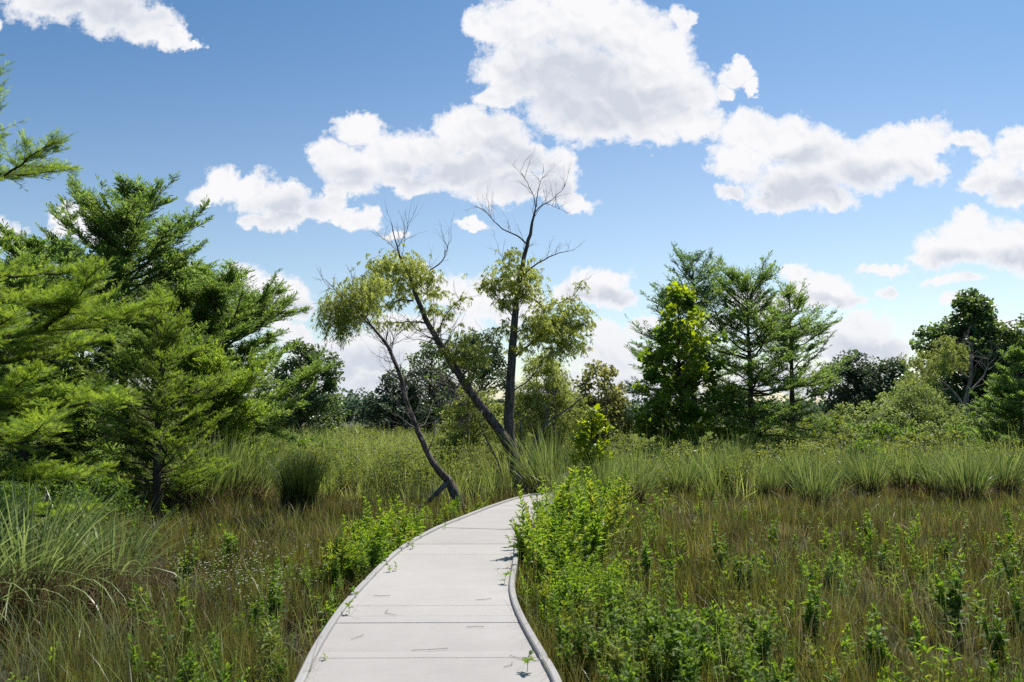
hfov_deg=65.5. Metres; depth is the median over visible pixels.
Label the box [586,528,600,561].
leafy weed
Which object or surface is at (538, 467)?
bunch grass
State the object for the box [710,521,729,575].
leafy weed
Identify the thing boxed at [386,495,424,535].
leafy weed
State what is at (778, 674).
leafy weed
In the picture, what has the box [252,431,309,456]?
shrub
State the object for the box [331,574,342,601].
leafy weed
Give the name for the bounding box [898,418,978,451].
shrub
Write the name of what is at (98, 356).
cypress tree
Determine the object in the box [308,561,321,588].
leafy weed
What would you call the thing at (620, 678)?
leafy weed
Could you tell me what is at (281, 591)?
white wildflower
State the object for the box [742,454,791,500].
bunch grass
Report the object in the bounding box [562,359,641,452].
olive tree
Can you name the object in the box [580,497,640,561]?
leafy weed
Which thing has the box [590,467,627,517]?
leafy weed
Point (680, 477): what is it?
bunch grass
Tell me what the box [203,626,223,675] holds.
leafy weed
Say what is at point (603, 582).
leafy weed
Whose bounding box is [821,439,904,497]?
bunch grass
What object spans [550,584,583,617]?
leafy weed
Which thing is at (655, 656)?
leafy weed
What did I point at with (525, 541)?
leafy weed
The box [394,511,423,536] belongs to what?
leafy weed
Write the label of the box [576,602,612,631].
leafy weed
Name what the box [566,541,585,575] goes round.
leafy weed
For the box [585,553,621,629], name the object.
leafy weed
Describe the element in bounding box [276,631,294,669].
leafy weed
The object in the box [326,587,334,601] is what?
leafy weed
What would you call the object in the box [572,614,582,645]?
leafy weed
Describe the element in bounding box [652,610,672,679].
leafy weed
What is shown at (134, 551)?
broad grass clump
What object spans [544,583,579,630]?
leafy weed
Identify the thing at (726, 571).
leafy weed
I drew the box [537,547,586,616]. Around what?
leafy weed
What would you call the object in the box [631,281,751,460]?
sycamore tree
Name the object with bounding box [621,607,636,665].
leafy weed
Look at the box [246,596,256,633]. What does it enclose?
leafy weed
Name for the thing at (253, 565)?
white wildflower
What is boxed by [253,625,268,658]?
leafy weed
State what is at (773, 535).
leafy weed
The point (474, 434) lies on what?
willow shrub
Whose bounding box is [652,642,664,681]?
leafy weed
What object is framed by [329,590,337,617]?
leafy weed
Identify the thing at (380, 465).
bunch grass
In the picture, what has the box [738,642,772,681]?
leafy weed
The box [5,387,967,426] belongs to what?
woods
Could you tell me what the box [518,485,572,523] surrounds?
leafy weed
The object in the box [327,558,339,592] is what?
leafy weed
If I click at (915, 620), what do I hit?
leafy weed
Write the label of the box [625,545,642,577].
leafy weed
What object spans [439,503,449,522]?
leafy weed
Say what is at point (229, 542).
leafy weed
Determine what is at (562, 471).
bunch grass
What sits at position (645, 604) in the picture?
leafy weed
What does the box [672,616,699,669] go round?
leafy weed
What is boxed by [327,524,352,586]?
leafy weed
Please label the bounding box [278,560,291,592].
leafy weed
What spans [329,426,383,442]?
shrub
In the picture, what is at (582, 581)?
leafy weed
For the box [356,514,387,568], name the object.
leafy weed
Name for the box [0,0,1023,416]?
sky
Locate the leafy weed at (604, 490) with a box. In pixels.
[559,474,608,508]
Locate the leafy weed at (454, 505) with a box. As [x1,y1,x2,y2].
[449,489,460,513]
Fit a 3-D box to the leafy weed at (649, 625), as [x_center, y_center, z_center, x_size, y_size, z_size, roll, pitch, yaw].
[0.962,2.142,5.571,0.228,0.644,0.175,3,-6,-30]
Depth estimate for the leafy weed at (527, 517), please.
10.09 m
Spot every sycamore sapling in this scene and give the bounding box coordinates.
[569,404,614,488]
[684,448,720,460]
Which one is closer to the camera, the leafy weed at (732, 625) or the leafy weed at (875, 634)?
the leafy weed at (875, 634)
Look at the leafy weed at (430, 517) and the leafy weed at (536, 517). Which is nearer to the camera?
the leafy weed at (536, 517)
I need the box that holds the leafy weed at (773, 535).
[767,516,780,551]
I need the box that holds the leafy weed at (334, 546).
[325,515,347,566]
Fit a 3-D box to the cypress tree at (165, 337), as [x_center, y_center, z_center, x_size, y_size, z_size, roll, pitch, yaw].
[-6.577,1.084,14.705,3.006,4.499,2.892,0,-5,0]
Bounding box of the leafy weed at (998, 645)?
[970,588,1015,680]
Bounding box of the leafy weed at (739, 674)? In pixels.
[732,643,760,680]
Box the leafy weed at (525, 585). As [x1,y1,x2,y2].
[519,567,546,619]
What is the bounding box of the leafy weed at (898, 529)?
[893,524,903,542]
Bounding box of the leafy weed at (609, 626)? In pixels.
[602,622,613,660]
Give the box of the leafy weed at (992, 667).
[979,658,1002,681]
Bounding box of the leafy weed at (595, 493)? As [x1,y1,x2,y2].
[574,466,608,541]
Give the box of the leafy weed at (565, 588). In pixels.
[549,551,574,616]
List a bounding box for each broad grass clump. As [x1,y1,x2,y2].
[0,462,191,633]
[0,470,119,634]
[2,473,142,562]
[17,490,217,606]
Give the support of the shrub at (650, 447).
on the ground at (20, 657)
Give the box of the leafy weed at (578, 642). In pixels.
[574,626,587,679]
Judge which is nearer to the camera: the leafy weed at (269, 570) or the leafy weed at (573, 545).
the leafy weed at (269, 570)
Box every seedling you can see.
[344,599,353,611]
[520,650,536,670]
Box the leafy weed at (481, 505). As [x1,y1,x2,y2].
[474,496,490,510]
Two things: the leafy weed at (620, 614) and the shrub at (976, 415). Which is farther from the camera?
the shrub at (976, 415)
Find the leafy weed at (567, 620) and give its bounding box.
[558,600,570,629]
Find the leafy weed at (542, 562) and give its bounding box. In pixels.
[530,536,573,588]
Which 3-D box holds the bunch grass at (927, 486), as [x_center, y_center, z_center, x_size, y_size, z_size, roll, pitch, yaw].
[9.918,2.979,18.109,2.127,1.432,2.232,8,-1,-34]
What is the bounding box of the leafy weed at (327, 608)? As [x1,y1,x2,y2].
[317,600,337,631]
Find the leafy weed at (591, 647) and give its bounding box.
[580,610,606,681]
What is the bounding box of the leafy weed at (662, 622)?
[654,609,665,643]
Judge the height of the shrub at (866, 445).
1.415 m
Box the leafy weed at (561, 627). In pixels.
[553,612,572,673]
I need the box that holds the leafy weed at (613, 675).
[607,667,615,681]
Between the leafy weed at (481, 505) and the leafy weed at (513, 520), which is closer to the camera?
the leafy weed at (513, 520)
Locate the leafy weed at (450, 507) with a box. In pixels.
[441,497,461,518]
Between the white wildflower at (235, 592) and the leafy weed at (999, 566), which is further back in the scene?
the leafy weed at (999, 566)
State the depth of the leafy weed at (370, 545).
8.93 m
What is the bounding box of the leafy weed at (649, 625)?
[639,601,662,664]
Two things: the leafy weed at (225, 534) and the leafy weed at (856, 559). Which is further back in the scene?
the leafy weed at (225, 534)
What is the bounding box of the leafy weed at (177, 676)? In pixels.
[166,669,182,681]
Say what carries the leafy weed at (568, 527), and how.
on the ground at (20, 657)
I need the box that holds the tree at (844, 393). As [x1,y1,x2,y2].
[802,348,895,423]
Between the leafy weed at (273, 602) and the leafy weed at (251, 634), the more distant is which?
the leafy weed at (273, 602)
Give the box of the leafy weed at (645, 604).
[623,596,651,655]
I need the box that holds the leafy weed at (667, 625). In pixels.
[662,610,679,639]
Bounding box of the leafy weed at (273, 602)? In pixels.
[266,560,287,631]
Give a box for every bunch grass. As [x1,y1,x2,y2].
[134,428,257,512]
[151,445,235,502]
[174,420,298,505]
[211,434,315,503]
[305,445,375,494]
[357,444,417,494]
[490,416,584,493]
[526,473,585,513]
[536,456,605,495]
[539,493,634,542]
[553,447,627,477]
[568,444,652,504]
[599,442,678,507]
[647,449,714,498]
[674,443,752,495]
[700,428,762,499]
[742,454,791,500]
[757,439,839,497]
[773,450,861,509]
[799,439,865,493]
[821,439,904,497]
[874,440,937,495]
[890,442,981,500]
[906,439,1021,501]
[969,437,1023,501]
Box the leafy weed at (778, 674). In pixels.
[768,648,798,681]
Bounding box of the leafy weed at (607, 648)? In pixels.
[603,638,616,674]
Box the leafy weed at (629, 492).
[606,473,637,507]
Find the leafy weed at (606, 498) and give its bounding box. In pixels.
[588,479,609,509]
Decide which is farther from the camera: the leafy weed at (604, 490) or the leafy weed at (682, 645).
the leafy weed at (604, 490)
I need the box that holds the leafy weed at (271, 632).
[262,625,281,657]
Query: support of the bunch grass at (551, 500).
on the ground at (20, 657)
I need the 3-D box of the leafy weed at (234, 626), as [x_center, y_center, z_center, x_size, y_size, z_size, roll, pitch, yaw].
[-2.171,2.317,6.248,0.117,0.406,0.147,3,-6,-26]
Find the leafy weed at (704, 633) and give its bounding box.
[669,586,714,675]
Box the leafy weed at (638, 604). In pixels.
[630,579,644,632]
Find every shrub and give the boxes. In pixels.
[0,465,108,542]
[46,471,154,534]
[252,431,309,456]
[286,435,351,463]
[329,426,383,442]
[409,434,463,465]
[433,385,505,481]
[487,350,593,467]
[583,432,656,464]
[625,441,688,469]
[705,445,752,477]
[765,428,822,469]
[775,409,876,448]
[780,425,878,462]
[784,441,846,480]
[785,410,891,437]
[803,401,917,447]
[842,437,906,482]
[851,420,938,450]
[859,379,983,445]
[861,391,930,433]
[887,429,971,464]
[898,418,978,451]
[915,424,1019,458]
[933,407,1018,451]
[973,435,1019,456]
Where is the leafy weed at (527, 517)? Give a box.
[524,505,541,542]
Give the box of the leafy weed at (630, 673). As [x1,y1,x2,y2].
[621,653,638,681]
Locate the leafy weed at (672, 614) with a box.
[662,596,695,679]
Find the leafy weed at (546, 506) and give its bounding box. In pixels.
[531,466,578,521]
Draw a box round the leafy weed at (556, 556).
[545,543,576,568]
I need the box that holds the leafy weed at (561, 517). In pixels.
[531,483,569,555]
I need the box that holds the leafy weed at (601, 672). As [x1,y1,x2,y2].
[597,662,612,681]
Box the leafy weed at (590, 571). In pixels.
[569,561,599,588]
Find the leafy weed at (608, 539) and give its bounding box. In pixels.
[606,533,614,554]
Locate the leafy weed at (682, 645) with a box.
[660,630,689,681]
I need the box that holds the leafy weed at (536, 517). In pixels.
[530,501,552,541]
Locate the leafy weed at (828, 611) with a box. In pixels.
[801,593,835,636]
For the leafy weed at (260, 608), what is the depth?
6.60 m
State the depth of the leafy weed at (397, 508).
10.58 m
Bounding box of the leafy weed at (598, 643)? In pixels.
[586,618,606,681]
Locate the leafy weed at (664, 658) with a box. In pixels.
[655,636,675,681]
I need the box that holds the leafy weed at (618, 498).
[608,475,624,541]
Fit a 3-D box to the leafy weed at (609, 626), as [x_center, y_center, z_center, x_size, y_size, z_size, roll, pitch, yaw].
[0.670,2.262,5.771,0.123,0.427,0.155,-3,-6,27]
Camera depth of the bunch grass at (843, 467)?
19.42 m
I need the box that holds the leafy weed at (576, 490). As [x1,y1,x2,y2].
[551,476,593,501]
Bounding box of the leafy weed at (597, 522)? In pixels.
[571,469,605,568]
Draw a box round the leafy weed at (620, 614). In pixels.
[612,593,641,651]
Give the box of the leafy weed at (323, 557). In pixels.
[317,536,365,593]
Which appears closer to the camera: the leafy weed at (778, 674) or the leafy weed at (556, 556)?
the leafy weed at (778, 674)
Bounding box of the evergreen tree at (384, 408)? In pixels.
[360,370,420,437]
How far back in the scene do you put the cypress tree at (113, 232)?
18.53 m
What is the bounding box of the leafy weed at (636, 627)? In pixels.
[626,607,666,676]
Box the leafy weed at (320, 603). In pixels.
[315,593,332,625]
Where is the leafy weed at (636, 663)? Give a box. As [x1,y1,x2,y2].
[619,652,640,681]
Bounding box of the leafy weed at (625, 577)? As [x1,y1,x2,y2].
[612,560,632,606]
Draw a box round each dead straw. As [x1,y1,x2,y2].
[0,481,1023,681]
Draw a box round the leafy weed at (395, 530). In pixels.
[382,512,398,545]
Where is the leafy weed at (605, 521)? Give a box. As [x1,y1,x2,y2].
[585,480,616,562]
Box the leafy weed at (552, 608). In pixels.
[539,578,557,638]
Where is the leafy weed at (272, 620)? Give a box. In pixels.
[262,605,282,634]
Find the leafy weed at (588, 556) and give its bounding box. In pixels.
[555,521,594,570]
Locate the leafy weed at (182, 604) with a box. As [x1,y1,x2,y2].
[169,597,188,631]
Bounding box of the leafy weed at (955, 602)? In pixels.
[930,552,971,640]
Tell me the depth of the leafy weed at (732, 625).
5.76 m
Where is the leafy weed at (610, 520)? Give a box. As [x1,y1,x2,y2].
[589,494,614,568]
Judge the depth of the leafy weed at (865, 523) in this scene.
11.03 m
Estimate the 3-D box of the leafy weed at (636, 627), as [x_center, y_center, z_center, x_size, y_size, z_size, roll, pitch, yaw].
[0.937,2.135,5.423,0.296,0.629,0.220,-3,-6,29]
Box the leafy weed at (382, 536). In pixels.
[346,513,386,572]
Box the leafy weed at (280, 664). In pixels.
[262,647,289,681]
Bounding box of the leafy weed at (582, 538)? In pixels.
[545,503,589,554]
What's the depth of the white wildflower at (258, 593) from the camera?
7.37 m
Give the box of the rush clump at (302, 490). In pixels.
[255,444,335,519]
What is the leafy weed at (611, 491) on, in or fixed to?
on the ground at (20, 657)
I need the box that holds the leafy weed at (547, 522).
[545,506,588,540]
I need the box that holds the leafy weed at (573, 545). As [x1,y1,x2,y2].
[555,520,581,573]
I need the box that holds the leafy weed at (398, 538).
[374,495,405,556]
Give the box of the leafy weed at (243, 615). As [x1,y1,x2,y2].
[240,611,254,648]
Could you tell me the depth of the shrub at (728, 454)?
22.66 m
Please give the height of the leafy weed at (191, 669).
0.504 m
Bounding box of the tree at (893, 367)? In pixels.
[851,356,914,421]
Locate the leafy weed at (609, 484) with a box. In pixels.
[576,469,616,505]
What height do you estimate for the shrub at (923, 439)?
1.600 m
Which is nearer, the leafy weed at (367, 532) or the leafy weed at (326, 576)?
the leafy weed at (326, 576)
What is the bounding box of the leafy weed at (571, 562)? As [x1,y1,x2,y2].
[554,553,582,587]
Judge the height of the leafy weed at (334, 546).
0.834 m
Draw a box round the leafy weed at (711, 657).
[699,642,717,681]
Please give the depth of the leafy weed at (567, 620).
6.41 m
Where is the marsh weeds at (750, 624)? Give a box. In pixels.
[55,494,1023,681]
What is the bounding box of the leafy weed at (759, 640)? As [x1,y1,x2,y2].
[753,606,779,679]
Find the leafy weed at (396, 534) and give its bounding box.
[392,522,413,548]
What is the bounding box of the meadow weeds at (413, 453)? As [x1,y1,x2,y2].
[1,425,1023,489]
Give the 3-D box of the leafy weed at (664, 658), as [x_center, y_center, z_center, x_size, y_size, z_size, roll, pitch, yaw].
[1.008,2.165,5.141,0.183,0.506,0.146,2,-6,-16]
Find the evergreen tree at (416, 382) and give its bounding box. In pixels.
[393,336,463,435]
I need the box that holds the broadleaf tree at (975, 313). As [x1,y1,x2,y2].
[874,287,1023,433]
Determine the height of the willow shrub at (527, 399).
4.117 m
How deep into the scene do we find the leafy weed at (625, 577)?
7.09 m
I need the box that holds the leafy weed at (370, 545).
[337,533,373,582]
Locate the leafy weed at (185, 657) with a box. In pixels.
[177,642,196,681]
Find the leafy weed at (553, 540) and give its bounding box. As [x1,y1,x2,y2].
[526,524,560,577]
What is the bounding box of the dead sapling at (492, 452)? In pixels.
[474,416,504,491]
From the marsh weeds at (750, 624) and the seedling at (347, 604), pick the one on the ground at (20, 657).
the marsh weeds at (750, 624)
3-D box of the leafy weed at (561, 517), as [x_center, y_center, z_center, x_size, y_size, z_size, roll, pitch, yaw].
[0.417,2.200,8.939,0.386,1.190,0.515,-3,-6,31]
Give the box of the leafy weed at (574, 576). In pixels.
[564,545,591,592]
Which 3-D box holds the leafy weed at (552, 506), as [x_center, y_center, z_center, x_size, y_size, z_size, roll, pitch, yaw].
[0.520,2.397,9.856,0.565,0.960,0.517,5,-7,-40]
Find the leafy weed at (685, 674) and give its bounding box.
[672,647,701,681]
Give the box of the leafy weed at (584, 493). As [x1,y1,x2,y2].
[567,470,588,522]
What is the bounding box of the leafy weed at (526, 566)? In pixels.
[523,559,549,582]
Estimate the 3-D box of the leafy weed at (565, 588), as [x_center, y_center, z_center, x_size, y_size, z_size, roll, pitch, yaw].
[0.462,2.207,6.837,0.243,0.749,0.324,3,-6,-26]
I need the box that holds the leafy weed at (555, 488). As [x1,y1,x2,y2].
[551,480,576,516]
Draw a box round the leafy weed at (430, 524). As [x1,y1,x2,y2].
[421,515,439,531]
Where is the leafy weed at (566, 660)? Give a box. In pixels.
[553,634,575,681]
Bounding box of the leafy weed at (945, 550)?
[936,534,952,564]
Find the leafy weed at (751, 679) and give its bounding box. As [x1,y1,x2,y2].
[744,669,756,681]
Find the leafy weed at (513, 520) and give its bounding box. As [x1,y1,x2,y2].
[510,518,536,548]
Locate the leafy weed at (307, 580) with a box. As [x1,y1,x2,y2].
[299,564,312,610]
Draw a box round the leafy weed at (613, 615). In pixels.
[597,589,623,645]
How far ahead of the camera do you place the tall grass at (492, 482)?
19.34 m
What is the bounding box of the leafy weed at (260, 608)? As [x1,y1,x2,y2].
[250,594,267,628]
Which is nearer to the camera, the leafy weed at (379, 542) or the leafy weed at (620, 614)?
the leafy weed at (620, 614)
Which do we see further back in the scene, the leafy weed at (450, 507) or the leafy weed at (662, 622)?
the leafy weed at (450, 507)
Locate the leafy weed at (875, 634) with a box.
[861,602,890,678]
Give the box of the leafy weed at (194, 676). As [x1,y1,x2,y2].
[193,673,203,681]
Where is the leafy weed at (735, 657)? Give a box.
[726,633,751,681]
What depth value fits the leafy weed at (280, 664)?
5.12 m
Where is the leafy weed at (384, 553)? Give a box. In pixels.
[350,530,393,583]
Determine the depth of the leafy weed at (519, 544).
9.16 m
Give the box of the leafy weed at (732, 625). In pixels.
[716,617,736,667]
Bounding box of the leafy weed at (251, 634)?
[246,621,257,650]
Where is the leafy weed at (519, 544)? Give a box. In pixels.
[508,485,543,575]
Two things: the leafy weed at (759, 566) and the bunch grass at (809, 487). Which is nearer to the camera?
the leafy weed at (759, 566)
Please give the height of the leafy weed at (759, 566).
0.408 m
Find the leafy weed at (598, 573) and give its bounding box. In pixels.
[583,558,617,614]
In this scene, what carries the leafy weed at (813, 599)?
on the ground at (20, 657)
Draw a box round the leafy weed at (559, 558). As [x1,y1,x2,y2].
[519,510,578,584]
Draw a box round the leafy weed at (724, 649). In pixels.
[719,630,736,681]
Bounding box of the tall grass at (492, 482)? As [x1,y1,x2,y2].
[0,416,1023,512]
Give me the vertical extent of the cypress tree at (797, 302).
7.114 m
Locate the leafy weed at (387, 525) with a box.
[357,510,394,572]
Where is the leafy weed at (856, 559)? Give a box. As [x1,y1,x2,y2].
[852,554,866,574]
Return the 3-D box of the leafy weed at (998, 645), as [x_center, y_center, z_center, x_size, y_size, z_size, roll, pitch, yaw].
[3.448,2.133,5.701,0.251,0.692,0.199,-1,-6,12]
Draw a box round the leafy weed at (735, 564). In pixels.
[731,544,756,597]
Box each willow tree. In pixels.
[310,264,466,515]
[349,150,601,493]
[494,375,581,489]
[893,328,1001,430]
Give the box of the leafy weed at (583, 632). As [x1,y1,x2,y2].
[568,612,586,656]
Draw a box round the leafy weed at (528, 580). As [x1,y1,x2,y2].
[520,567,534,597]
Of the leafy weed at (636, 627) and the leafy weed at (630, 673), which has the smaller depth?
the leafy weed at (630, 673)
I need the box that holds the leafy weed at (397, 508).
[392,494,425,544]
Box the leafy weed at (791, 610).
[783,600,798,631]
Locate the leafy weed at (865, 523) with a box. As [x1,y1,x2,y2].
[861,508,873,546]
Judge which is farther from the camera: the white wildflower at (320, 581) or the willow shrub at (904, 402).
the willow shrub at (904, 402)
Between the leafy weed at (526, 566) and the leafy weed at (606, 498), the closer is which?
the leafy weed at (526, 566)
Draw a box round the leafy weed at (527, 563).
[520,530,546,580]
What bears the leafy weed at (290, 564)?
on the ground at (20, 657)
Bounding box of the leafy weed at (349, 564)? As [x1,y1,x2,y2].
[344,537,360,590]
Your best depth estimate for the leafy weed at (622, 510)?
11.62 m
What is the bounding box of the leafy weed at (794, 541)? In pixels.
[790,534,798,550]
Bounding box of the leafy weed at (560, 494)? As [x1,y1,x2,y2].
[552,466,575,523]
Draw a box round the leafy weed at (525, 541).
[515,512,590,583]
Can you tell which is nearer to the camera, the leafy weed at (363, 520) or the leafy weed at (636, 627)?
the leafy weed at (636, 627)
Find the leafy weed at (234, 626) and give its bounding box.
[231,612,241,649]
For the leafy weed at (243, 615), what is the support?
on the ground at (20, 657)
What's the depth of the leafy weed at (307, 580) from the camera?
7.84 m
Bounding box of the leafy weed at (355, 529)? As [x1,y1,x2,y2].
[332,521,358,582]
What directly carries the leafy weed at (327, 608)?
on the ground at (20, 657)
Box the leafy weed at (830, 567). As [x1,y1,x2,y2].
[822,552,835,592]
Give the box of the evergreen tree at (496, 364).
[444,330,515,431]
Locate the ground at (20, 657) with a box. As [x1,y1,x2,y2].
[0,417,1023,681]
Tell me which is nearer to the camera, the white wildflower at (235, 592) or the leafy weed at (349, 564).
the white wildflower at (235, 592)
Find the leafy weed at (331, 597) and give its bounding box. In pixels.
[329,591,341,609]
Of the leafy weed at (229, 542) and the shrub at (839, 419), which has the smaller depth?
the leafy weed at (229, 542)
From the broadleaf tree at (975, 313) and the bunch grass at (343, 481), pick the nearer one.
the bunch grass at (343, 481)
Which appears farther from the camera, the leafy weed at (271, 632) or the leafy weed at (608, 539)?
the leafy weed at (608, 539)
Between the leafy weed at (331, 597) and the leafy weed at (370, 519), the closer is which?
the leafy weed at (331, 597)
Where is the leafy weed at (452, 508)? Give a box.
[439,498,457,518]
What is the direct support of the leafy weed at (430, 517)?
on the ground at (20, 657)
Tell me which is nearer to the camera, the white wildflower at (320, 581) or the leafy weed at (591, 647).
the leafy weed at (591, 647)
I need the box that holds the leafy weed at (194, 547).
[178,540,199,588]
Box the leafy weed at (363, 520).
[350,496,370,545]
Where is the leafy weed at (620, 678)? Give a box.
[615,668,623,681]
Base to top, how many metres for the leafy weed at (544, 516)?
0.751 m
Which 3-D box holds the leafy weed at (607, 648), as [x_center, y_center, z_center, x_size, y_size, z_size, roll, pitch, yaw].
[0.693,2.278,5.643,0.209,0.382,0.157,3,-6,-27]
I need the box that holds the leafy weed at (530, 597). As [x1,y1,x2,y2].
[524,584,539,615]
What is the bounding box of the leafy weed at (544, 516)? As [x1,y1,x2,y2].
[522,504,570,529]
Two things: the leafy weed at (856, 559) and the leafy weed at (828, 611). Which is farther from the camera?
the leafy weed at (856, 559)
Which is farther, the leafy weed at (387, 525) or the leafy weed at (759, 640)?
the leafy weed at (387, 525)
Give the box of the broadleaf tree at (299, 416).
[257,338,351,442]
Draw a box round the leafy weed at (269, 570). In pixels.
[264,562,282,582]
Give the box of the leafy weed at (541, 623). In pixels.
[528,606,556,639]
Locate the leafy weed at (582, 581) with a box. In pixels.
[576,558,613,603]
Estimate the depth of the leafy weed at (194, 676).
4.83 m
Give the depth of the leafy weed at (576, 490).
12.30 m
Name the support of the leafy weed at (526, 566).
on the ground at (20, 657)
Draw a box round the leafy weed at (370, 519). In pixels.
[367,502,377,531]
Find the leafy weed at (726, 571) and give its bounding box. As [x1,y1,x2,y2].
[720,565,735,584]
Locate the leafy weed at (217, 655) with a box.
[211,643,239,681]
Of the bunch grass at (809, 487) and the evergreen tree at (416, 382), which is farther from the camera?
the evergreen tree at (416, 382)
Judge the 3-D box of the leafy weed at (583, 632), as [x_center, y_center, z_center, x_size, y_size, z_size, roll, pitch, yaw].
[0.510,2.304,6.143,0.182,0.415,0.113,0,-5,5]
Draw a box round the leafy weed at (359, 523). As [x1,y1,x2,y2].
[355,512,386,538]
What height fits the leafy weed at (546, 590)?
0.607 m
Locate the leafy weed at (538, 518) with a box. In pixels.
[532,508,563,531]
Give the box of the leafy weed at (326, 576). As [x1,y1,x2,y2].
[316,559,347,594]
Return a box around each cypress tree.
[0,54,176,548]
[0,170,264,491]
[0,218,134,500]
[12,259,155,472]
[58,280,241,522]
[97,248,274,459]
[113,254,337,474]
[126,333,280,473]
[615,241,768,449]
[659,250,839,457]
[718,276,863,453]
[963,345,1023,458]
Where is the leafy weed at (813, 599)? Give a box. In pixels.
[800,571,824,642]
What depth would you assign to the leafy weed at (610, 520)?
9.84 m
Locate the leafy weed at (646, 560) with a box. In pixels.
[637,532,653,588]
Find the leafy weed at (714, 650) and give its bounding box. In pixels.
[708,627,726,680]
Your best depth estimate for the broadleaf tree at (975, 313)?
43.83 m
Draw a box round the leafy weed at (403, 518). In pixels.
[393,508,408,536]
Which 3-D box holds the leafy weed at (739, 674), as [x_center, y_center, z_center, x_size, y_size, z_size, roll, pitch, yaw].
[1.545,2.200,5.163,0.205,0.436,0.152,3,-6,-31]
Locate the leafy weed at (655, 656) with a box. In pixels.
[639,636,663,681]
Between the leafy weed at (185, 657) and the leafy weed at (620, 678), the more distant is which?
the leafy weed at (185, 657)
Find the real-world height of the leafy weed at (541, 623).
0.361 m
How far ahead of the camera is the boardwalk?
6.32 m
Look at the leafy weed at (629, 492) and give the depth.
14.50 m
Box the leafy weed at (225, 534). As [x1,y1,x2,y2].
[218,530,232,552]
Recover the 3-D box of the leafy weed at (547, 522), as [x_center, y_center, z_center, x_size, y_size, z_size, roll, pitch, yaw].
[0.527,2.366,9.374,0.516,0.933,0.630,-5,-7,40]
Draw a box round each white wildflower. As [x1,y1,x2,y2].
[175,563,215,610]
[176,561,204,595]
[199,556,236,593]
[204,557,250,597]
[206,564,242,602]
[212,568,254,614]
[228,543,265,575]
[230,550,264,589]
[232,570,277,616]
[238,576,279,626]
[251,547,282,581]
[262,573,301,621]
[272,587,303,630]
[276,549,302,582]
[292,544,317,577]
[300,570,328,597]
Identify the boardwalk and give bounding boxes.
[295,470,600,681]
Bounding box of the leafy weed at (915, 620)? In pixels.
[904,615,923,668]
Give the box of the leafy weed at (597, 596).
[591,573,626,607]
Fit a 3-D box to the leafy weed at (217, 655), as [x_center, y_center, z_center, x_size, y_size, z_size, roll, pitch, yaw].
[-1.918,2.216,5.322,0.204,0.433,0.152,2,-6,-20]
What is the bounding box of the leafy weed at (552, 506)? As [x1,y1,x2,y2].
[537,494,572,540]
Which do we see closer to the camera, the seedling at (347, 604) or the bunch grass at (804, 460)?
the seedling at (347, 604)
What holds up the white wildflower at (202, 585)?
on the ground at (20, 657)
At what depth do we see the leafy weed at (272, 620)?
6.30 m
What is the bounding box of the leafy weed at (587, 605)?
[578,587,600,617]
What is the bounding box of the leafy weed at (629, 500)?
[623,491,634,511]
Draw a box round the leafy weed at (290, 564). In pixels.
[276,554,293,583]
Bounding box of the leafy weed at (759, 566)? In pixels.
[754,558,765,580]
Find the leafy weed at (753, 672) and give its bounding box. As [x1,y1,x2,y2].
[742,650,788,681]
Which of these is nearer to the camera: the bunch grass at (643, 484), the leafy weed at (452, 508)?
the leafy weed at (452, 508)
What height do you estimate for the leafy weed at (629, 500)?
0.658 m
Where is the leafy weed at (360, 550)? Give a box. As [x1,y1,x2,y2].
[343,533,361,579]
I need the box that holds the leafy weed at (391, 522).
[385,507,404,549]
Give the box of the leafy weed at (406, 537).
[389,529,413,545]
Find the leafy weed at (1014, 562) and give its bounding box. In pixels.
[994,532,1023,590]
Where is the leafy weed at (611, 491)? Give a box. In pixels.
[593,474,627,512]
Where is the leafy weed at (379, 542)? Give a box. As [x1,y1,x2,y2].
[371,531,397,558]
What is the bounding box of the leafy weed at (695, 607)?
[678,602,699,639]
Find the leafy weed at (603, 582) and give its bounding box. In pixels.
[584,560,619,602]
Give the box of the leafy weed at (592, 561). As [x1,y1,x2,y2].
[567,545,599,583]
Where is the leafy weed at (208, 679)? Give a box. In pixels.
[201,660,212,681]
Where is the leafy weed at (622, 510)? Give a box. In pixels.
[597,488,629,542]
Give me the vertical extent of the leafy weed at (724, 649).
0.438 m
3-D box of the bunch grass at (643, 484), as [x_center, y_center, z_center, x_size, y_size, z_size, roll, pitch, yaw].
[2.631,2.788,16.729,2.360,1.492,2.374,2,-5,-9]
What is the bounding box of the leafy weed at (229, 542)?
[222,523,240,564]
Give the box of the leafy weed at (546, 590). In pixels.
[534,566,553,624]
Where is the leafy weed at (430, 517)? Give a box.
[424,505,442,527]
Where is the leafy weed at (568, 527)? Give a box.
[529,509,579,577]
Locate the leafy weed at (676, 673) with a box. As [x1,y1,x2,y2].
[669,644,703,681]
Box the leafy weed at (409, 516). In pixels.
[381,501,414,541]
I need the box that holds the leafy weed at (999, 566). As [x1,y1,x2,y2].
[989,563,1005,593]
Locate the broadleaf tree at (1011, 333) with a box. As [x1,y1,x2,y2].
[961,321,1023,433]
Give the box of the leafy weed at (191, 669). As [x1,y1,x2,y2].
[180,645,196,681]
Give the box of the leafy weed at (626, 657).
[621,630,650,681]
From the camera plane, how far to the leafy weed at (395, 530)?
10.05 m

